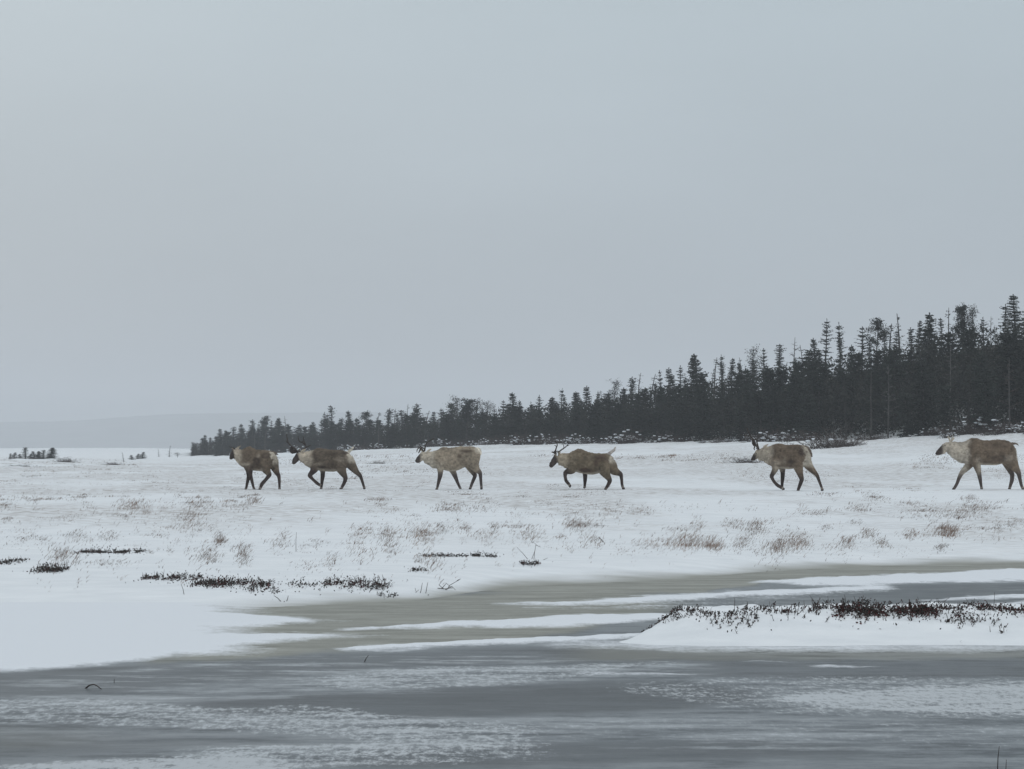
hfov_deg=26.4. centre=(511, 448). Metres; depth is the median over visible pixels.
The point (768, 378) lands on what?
spruce tree
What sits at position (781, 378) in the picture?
spruce tree
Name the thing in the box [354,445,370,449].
snowy shrub
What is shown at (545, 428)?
spruce tree
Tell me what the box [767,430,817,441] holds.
snowy shrub
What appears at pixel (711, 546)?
dry grass
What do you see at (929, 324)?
spruce tree
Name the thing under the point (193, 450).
spruce tree
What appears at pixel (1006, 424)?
snowy shrub
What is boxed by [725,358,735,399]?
spruce tree
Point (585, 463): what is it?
caribou
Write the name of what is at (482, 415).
spruce tree
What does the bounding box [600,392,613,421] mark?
spruce tree
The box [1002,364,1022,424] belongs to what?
dead tree
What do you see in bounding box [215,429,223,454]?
spruce tree
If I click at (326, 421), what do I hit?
spruce tree
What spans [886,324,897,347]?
spruce tree
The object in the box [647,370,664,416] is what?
spruce tree
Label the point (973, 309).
tamarack tree
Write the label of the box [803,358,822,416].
spruce tree
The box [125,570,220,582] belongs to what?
heath clump
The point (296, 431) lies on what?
spruce tree
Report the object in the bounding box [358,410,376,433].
pine tree
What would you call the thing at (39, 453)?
spruce tree
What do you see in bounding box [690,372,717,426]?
spruce tree
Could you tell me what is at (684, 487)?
ground
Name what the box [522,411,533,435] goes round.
spruce tree
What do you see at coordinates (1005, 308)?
spruce tree
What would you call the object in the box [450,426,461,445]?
spruce tree
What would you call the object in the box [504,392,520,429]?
spruce tree
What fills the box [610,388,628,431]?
spruce tree
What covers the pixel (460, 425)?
spruce tree
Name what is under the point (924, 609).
heath clump
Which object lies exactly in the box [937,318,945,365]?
spruce tree
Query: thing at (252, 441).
spruce tree
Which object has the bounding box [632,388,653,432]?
spruce tree
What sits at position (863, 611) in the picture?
heath clump
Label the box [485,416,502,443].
spruce tree
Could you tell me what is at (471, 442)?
snowy shrub
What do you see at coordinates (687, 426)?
spruce tree
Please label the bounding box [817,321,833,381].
spruce tree
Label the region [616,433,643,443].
snowy shrub
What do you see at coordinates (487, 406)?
tamarack tree
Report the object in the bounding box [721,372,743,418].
spruce tree
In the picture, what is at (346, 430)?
spruce tree
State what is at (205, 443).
spruce tree
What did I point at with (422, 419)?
spruce tree
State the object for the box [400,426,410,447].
spruce tree
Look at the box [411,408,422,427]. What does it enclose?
spruce tree
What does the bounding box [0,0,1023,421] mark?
sky
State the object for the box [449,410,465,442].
spruce tree
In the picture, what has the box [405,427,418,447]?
spruce tree
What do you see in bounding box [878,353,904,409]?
spruce tree
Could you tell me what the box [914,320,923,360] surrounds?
spruce tree
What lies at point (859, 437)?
snowy shrub
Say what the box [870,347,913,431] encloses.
spruce tree
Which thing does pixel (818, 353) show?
spruce tree
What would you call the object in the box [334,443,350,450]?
snowy shrub
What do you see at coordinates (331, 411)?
spruce tree
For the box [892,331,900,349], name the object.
spruce tree
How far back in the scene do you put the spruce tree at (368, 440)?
204.71 m
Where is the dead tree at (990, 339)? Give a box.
[983,320,994,363]
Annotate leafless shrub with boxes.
[52,456,77,462]
[102,462,124,464]
[724,456,757,462]
[784,424,873,448]
[835,436,865,446]
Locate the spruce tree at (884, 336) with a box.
[881,332,887,363]
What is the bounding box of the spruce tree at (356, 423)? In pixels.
[351,418,360,446]
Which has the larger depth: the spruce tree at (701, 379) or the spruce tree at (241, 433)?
the spruce tree at (241, 433)
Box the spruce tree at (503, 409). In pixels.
[499,400,509,431]
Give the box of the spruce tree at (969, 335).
[948,327,982,396]
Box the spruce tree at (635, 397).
[625,392,642,430]
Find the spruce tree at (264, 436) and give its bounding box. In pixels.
[255,426,269,449]
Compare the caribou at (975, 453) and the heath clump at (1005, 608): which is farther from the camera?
the caribou at (975, 453)
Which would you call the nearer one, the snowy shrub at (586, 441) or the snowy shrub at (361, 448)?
the snowy shrub at (586, 441)
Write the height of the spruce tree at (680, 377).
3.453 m
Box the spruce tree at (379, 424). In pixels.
[375,422,383,443]
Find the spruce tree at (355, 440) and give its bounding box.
[350,430,361,446]
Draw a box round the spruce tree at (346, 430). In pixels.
[341,422,354,449]
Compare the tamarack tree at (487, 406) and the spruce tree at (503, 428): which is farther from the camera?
the tamarack tree at (487, 406)
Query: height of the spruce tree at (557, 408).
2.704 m
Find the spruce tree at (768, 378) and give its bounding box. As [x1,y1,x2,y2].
[752,369,785,436]
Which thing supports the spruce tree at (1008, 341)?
on the ground at (684, 487)
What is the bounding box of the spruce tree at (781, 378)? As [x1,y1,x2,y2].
[772,366,790,412]
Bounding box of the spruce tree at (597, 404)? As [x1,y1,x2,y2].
[586,402,605,433]
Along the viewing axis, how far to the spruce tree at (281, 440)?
232.09 m
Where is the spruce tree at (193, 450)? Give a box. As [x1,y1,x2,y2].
[190,447,195,455]
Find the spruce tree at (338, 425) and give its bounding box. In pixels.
[333,423,342,443]
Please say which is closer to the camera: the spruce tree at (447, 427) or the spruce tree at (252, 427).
the spruce tree at (447, 427)
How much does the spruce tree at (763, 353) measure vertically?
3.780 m
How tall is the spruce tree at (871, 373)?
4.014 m
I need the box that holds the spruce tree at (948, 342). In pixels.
[932,331,965,396]
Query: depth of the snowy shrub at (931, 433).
111.22 m
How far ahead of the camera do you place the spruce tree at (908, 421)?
112.83 m
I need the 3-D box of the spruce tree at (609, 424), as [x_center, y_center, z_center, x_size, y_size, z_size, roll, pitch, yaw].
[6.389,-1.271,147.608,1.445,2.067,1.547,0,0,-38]
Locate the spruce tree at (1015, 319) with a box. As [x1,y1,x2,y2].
[997,294,1023,339]
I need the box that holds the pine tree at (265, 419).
[257,415,272,441]
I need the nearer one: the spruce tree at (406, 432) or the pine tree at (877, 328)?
the pine tree at (877, 328)
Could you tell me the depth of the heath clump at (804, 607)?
19.97 m
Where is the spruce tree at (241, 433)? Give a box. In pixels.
[238,424,244,448]
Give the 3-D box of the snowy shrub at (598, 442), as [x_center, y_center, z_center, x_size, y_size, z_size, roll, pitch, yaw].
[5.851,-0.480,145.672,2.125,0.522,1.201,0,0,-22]
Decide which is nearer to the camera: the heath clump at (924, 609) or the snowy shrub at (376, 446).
the heath clump at (924, 609)
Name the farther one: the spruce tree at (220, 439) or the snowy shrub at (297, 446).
the spruce tree at (220, 439)
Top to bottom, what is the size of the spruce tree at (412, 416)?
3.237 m
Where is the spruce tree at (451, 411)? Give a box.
[446,403,456,424]
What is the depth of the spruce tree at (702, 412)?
132.98 m
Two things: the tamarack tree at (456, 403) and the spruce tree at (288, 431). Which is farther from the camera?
the spruce tree at (288, 431)
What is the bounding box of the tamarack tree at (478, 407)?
[469,398,492,419]
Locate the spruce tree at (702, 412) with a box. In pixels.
[689,386,723,441]
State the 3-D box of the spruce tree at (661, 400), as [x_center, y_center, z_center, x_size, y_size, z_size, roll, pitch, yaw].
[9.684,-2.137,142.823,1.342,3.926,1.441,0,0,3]
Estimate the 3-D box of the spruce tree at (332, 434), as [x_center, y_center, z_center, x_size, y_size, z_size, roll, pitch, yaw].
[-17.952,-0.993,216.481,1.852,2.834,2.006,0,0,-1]
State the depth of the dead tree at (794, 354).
136.35 m
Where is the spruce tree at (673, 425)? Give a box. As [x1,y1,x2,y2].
[661,408,683,438]
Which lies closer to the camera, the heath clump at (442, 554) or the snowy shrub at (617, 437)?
the heath clump at (442, 554)
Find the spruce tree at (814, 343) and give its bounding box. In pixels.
[808,338,822,380]
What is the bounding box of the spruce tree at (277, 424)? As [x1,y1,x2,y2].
[274,418,282,440]
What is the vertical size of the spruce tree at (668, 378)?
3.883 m
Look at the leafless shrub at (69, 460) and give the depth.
149.91 m
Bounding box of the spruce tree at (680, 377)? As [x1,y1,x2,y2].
[673,365,688,398]
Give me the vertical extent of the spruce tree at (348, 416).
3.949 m
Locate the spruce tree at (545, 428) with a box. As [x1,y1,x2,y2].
[539,417,556,442]
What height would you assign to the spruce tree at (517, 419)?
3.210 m
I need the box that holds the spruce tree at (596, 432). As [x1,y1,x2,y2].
[588,417,602,441]
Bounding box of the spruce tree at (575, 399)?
[568,393,581,414]
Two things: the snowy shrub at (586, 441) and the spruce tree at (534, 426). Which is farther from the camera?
the spruce tree at (534, 426)
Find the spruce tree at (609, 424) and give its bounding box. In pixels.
[597,414,615,441]
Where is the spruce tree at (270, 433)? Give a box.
[264,427,276,449]
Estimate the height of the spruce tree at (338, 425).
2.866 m
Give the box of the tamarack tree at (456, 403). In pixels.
[444,396,465,422]
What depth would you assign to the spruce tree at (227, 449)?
249.00 m
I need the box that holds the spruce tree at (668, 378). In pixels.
[663,368,672,398]
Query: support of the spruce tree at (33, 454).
on the ground at (684, 487)
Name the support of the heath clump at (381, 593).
on the ground at (684, 487)
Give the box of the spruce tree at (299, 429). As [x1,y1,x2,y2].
[295,425,302,446]
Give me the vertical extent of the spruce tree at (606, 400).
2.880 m
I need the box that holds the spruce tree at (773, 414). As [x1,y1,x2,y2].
[757,392,785,439]
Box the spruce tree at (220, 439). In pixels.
[217,436,224,454]
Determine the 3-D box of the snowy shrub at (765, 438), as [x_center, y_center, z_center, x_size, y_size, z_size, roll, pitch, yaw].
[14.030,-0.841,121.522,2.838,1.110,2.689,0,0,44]
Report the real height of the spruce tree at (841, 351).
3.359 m
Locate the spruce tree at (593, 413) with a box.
[580,405,605,441]
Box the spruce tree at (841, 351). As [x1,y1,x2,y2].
[835,339,844,367]
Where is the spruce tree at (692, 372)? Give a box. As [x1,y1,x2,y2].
[684,354,706,398]
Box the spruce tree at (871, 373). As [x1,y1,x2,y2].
[854,367,887,434]
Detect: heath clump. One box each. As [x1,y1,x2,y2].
[0,555,29,564]
[12,562,74,573]
[54,544,163,557]
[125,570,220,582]
[177,574,298,591]
[230,585,299,595]
[285,576,351,594]
[310,574,402,591]
[377,591,397,597]
[404,566,426,571]
[416,552,468,557]
[463,551,503,556]
[519,558,540,567]
[641,605,694,631]
[672,604,718,620]
[695,604,781,632]
[736,601,798,630]
[766,602,836,621]
[784,599,910,628]
[810,594,921,612]
[882,597,999,641]
[929,608,1007,633]
[953,598,1023,617]
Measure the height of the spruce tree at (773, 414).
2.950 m
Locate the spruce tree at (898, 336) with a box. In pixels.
[893,315,904,359]
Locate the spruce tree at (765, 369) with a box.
[749,366,774,413]
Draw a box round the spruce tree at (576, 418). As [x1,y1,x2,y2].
[568,408,588,441]
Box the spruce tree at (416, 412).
[413,404,420,444]
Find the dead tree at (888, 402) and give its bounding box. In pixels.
[881,365,896,437]
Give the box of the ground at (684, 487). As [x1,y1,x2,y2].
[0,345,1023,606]
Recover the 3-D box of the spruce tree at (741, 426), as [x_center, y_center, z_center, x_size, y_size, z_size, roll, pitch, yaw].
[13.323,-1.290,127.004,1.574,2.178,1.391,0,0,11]
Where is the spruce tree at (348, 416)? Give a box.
[341,411,354,433]
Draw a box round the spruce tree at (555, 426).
[544,416,562,440]
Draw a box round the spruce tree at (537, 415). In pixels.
[527,410,545,437]
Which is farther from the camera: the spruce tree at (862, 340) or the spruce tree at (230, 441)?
the spruce tree at (230, 441)
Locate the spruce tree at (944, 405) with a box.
[933,385,964,434]
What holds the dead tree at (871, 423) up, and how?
on the ground at (684, 487)
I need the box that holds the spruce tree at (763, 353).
[755,348,768,386]
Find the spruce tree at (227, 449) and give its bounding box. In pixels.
[223,443,230,454]
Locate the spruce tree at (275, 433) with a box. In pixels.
[268,430,280,451]
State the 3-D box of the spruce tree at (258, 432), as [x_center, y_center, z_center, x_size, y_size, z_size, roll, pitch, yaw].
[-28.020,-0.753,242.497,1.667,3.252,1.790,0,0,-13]
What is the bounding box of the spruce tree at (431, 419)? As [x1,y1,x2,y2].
[429,411,436,426]
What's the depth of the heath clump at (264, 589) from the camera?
24.79 m
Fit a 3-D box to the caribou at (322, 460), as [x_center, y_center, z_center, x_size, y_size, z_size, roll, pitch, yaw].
[-4.767,0.347,55.996,2.023,1.427,0.534,0,0,6]
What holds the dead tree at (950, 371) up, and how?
on the ground at (684, 487)
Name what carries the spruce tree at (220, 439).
on the ground at (684, 487)
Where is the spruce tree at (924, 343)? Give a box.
[915,326,940,359]
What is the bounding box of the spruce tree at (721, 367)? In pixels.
[715,355,728,398]
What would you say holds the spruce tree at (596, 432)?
on the ground at (684, 487)
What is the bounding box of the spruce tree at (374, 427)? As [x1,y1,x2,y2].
[370,420,384,442]
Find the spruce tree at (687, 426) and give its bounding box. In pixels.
[677,411,697,441]
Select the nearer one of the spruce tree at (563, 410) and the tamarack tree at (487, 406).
the spruce tree at (563, 410)
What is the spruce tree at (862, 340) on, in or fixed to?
on the ground at (684, 487)
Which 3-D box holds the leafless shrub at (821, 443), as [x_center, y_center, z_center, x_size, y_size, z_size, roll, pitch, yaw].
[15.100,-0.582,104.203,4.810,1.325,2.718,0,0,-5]
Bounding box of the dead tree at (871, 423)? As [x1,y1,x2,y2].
[864,376,877,437]
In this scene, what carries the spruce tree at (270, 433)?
on the ground at (684, 487)
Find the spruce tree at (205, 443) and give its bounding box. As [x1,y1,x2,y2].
[199,440,208,454]
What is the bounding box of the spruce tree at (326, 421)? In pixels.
[313,418,328,446]
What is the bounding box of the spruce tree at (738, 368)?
[736,363,742,373]
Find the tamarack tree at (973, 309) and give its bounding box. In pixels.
[963,304,981,336]
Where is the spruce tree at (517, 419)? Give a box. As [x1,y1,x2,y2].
[502,405,526,439]
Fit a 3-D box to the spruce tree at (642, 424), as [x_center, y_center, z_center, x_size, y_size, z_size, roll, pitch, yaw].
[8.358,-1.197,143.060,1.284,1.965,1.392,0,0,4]
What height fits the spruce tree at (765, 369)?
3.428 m
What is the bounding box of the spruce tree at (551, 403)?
[547,397,560,433]
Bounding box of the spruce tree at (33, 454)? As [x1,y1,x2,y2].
[31,451,39,458]
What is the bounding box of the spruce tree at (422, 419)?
[417,417,430,443]
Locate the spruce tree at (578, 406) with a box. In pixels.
[568,403,587,435]
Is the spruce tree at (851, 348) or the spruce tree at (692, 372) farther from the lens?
the spruce tree at (692, 372)
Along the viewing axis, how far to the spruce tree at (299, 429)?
232.19 m
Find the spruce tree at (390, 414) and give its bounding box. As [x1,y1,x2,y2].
[383,408,396,439]
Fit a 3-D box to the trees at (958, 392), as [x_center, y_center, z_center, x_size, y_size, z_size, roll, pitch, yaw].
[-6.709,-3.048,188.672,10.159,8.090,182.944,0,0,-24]
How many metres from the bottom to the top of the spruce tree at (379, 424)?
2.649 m
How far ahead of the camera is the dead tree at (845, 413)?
119.01 m
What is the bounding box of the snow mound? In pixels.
[620,602,1023,645]
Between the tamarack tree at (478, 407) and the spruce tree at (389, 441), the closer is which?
the tamarack tree at (478, 407)
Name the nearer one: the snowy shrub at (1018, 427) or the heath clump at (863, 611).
the heath clump at (863, 611)
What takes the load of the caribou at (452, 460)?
on the ground at (684, 487)
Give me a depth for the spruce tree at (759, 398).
125.69 m
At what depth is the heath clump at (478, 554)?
30.83 m
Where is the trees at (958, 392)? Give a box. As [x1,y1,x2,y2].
[190,319,1023,455]
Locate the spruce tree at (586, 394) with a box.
[580,386,590,425]
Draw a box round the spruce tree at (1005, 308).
[995,304,1017,358]
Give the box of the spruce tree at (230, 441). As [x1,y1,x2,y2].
[220,436,233,454]
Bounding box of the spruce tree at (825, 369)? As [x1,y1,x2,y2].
[816,363,838,415]
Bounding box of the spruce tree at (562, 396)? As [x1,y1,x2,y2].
[557,388,565,410]
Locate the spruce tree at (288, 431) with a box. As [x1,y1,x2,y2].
[286,424,293,445]
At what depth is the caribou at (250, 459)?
55.85 m
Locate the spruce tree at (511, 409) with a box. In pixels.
[504,406,517,436]
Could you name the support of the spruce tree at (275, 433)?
on the ground at (684, 487)
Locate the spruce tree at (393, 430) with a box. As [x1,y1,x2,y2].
[385,425,402,448]
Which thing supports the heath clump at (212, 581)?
on the ground at (684, 487)
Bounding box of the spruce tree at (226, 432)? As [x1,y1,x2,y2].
[218,431,231,455]
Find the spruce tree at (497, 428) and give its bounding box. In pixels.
[488,422,501,441]
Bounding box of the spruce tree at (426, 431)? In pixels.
[423,423,437,446]
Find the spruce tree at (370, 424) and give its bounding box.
[360,419,376,447]
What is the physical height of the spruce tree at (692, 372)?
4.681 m
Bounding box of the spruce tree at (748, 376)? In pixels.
[731,368,761,418]
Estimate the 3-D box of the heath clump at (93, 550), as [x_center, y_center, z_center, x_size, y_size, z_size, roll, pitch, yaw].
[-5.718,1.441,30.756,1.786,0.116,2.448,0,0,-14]
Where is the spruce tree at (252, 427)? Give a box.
[247,419,255,445]
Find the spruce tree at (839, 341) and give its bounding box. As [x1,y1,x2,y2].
[832,323,848,375]
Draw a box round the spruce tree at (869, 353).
[866,343,871,369]
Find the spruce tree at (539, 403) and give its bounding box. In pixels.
[534,395,544,419]
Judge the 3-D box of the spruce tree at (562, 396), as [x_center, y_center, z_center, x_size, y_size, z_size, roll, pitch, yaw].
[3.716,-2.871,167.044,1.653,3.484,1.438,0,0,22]
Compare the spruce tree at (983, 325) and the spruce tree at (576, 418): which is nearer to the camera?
the spruce tree at (983, 325)
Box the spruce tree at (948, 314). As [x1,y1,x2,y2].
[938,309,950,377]
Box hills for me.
[0,412,588,448]
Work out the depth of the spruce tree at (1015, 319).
125.58 m
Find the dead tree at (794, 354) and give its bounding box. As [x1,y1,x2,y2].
[788,342,798,369]
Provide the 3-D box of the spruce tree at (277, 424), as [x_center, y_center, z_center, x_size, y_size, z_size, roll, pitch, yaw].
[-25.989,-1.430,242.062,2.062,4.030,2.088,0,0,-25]
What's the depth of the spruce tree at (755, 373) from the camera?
142.08 m
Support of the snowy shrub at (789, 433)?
on the ground at (684, 487)
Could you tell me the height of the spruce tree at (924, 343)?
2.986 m
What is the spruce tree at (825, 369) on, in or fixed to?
on the ground at (684, 487)
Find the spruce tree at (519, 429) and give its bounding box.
[516,424,525,442]
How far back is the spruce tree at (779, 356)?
143.63 m
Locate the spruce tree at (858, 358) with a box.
[845,352,869,409]
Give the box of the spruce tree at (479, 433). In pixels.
[472,418,487,443]
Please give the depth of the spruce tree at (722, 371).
146.88 m
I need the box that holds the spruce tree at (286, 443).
[280,436,289,452]
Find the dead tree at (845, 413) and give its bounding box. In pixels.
[838,380,854,438]
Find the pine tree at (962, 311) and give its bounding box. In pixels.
[950,303,975,356]
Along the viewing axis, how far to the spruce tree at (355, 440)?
207.21 m
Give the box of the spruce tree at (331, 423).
[324,421,338,444]
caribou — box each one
[229,446,280,489]
[286,434,365,488]
[415,438,482,489]
[549,441,624,489]
[741,428,823,490]
[935,435,1023,489]
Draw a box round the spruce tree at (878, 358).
[863,348,887,405]
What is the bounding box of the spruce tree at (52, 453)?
[44,448,57,458]
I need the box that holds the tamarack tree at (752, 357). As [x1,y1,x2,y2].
[737,344,762,390]
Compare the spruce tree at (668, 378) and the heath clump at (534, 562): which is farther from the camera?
the spruce tree at (668, 378)
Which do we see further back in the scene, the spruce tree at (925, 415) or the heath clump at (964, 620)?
the spruce tree at (925, 415)
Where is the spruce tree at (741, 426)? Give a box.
[728,408,752,441]
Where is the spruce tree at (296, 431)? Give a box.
[292,427,298,439]
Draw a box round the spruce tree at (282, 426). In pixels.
[275,425,287,442]
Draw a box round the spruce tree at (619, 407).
[598,402,626,439]
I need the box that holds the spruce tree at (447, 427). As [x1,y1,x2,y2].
[434,414,453,440]
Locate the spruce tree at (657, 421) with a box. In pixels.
[646,410,666,442]
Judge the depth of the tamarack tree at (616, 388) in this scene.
156.85 m
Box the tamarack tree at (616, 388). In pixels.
[607,378,619,406]
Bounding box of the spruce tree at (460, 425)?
[452,419,465,442]
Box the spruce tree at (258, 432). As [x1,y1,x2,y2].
[255,428,264,449]
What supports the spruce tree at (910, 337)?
on the ground at (684, 487)
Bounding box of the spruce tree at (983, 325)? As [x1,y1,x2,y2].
[974,317,994,361]
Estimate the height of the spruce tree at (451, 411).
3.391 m
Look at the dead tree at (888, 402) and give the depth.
115.53 m
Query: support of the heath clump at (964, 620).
on the snow mound
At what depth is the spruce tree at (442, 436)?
183.75 m
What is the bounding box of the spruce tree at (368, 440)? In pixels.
[365,434,373,448]
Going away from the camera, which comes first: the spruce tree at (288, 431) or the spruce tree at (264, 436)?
the spruce tree at (288, 431)
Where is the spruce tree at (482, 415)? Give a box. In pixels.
[474,412,489,436]
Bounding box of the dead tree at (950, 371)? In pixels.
[943,346,956,419]
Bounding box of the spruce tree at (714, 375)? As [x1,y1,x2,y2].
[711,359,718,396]
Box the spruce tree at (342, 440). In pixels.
[335,430,349,449]
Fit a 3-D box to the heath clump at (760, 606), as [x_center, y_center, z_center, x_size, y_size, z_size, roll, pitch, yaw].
[2.333,1.502,19.814,0.698,0.201,1.131,0,0,-18]
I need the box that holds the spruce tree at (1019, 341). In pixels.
[1004,334,1023,391]
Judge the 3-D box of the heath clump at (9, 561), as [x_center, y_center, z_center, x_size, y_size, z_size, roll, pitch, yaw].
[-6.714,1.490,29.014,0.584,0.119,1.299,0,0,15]
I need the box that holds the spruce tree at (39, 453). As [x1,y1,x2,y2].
[35,451,45,458]
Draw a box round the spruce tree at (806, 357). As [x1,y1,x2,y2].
[795,349,817,383]
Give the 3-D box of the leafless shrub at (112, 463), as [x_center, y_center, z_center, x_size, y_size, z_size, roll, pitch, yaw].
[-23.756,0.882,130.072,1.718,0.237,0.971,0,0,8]
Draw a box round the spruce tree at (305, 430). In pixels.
[302,426,307,437]
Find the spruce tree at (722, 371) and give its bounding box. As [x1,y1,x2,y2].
[719,363,725,380]
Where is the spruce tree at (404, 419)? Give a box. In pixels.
[395,414,412,444]
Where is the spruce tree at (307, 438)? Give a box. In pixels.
[301,436,313,450]
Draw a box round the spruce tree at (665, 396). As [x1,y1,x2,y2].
[651,387,673,431]
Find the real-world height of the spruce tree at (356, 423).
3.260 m
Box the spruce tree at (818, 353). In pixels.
[816,349,822,367]
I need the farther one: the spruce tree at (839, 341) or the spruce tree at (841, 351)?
the spruce tree at (841, 351)
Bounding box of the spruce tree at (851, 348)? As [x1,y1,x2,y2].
[844,345,855,391]
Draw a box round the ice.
[0,563,1023,768]
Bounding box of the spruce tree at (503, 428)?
[496,423,508,442]
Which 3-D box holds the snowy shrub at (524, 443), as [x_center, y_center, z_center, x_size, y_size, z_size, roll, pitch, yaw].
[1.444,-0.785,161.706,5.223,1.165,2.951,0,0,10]
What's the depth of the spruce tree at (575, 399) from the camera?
168.00 m
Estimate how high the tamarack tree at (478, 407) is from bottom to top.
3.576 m
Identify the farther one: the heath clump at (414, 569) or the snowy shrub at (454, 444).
the snowy shrub at (454, 444)
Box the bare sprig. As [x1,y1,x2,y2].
[438,579,459,589]
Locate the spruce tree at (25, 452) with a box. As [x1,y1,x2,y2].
[21,447,27,458]
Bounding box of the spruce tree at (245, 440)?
[241,437,248,449]
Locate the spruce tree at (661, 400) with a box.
[654,386,667,432]
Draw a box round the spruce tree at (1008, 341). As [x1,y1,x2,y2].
[992,331,1023,425]
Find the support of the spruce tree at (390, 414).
on the ground at (684, 487)
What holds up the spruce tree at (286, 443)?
on the ground at (684, 487)
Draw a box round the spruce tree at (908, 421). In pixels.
[893,392,925,437]
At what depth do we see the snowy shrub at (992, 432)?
102.79 m
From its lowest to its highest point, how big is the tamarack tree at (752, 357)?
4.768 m
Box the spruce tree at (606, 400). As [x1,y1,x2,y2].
[598,397,616,427]
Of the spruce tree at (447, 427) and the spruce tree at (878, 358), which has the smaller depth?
the spruce tree at (878, 358)
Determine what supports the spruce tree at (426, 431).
on the ground at (684, 487)
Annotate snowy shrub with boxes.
[271,448,289,452]
[284,443,303,451]
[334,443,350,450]
[343,439,364,450]
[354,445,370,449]
[364,442,386,449]
[420,437,448,447]
[436,438,473,446]
[460,438,483,445]
[475,433,511,444]
[494,432,515,443]
[501,432,540,444]
[506,431,528,444]
[526,428,553,444]
[538,431,582,444]
[557,431,582,444]
[578,436,596,443]
[585,439,610,443]
[600,427,645,443]
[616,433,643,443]
[648,429,687,442]
[665,434,692,441]
[707,437,729,442]
[720,436,736,441]
[743,424,789,441]
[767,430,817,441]
[777,428,801,440]
[853,434,869,439]
[858,430,897,440]
[918,427,941,435]
[930,419,981,435]
[934,426,961,438]
[940,413,1022,433]
[961,420,1014,435]
[995,418,1023,432]
[1006,420,1023,433]
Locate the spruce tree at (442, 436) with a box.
[437,429,448,444]
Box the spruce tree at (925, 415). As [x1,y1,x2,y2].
[905,359,941,435]
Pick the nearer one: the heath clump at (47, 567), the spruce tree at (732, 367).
the heath clump at (47, 567)
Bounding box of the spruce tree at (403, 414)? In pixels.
[397,410,405,443]
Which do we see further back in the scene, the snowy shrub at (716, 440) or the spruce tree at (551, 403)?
the spruce tree at (551, 403)
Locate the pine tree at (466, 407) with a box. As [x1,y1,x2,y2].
[458,397,479,442]
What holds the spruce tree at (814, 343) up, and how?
on the ground at (684, 487)
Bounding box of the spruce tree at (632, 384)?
[627,378,638,404]
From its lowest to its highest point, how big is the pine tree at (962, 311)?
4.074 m
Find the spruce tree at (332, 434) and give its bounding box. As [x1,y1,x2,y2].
[321,424,338,449]
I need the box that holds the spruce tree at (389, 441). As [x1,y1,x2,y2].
[384,434,394,448]
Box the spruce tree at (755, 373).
[749,360,759,390]
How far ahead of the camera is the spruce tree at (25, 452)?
175.48 m
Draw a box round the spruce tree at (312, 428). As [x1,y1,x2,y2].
[308,422,319,448]
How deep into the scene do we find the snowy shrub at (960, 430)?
107.50 m
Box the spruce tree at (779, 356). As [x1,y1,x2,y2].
[773,344,787,385]
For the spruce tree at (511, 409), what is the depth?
171.56 m
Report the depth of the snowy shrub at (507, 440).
165.55 m
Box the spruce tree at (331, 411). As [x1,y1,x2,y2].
[327,405,334,433]
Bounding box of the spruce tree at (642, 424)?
[630,415,648,441]
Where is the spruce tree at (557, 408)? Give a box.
[544,405,562,434]
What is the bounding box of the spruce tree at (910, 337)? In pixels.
[906,327,917,357]
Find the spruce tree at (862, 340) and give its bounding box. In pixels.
[853,326,875,376]
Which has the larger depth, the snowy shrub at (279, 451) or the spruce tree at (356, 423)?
the snowy shrub at (279, 451)
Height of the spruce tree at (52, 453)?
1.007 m
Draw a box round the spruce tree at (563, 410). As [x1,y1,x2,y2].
[558,407,569,433]
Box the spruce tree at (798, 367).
[778,361,810,412]
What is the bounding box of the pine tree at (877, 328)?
[863,317,893,363]
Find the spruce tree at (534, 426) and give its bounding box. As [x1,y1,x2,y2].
[529,422,540,444]
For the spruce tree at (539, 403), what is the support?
on the ground at (684, 487)
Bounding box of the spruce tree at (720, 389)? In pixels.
[711,385,730,427]
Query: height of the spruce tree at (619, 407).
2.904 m
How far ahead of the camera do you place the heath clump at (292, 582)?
25.41 m
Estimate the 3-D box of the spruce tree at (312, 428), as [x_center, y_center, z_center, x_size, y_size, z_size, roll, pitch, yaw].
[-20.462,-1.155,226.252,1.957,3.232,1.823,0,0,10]
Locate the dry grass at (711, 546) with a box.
[0,453,1023,592]
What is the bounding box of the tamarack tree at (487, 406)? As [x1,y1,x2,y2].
[473,400,498,414]
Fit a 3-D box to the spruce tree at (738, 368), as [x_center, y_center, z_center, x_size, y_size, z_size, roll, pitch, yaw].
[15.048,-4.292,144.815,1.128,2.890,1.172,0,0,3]
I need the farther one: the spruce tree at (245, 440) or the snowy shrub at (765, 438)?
the spruce tree at (245, 440)
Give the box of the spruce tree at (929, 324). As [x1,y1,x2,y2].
[921,312,942,373]
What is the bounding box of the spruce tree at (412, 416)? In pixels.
[405,413,420,441]
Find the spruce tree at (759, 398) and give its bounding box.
[746,393,775,440]
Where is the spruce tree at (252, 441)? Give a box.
[251,434,260,449]
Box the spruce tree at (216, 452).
[212,445,219,455]
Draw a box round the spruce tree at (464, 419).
[457,408,473,441]
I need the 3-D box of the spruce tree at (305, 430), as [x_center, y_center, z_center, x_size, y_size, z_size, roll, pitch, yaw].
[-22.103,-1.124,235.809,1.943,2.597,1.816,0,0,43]
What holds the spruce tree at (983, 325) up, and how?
on the ground at (684, 487)
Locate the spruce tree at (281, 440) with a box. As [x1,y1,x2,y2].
[276,430,289,451]
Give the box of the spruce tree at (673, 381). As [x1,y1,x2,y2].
[666,374,675,392]
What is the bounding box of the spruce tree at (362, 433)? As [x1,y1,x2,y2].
[358,428,369,448]
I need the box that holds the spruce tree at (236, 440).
[230,433,242,449]
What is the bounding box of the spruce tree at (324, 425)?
[313,412,328,447]
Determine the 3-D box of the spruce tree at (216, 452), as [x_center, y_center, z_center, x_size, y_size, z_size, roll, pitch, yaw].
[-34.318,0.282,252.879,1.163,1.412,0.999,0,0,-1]
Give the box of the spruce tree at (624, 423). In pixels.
[614,408,635,439]

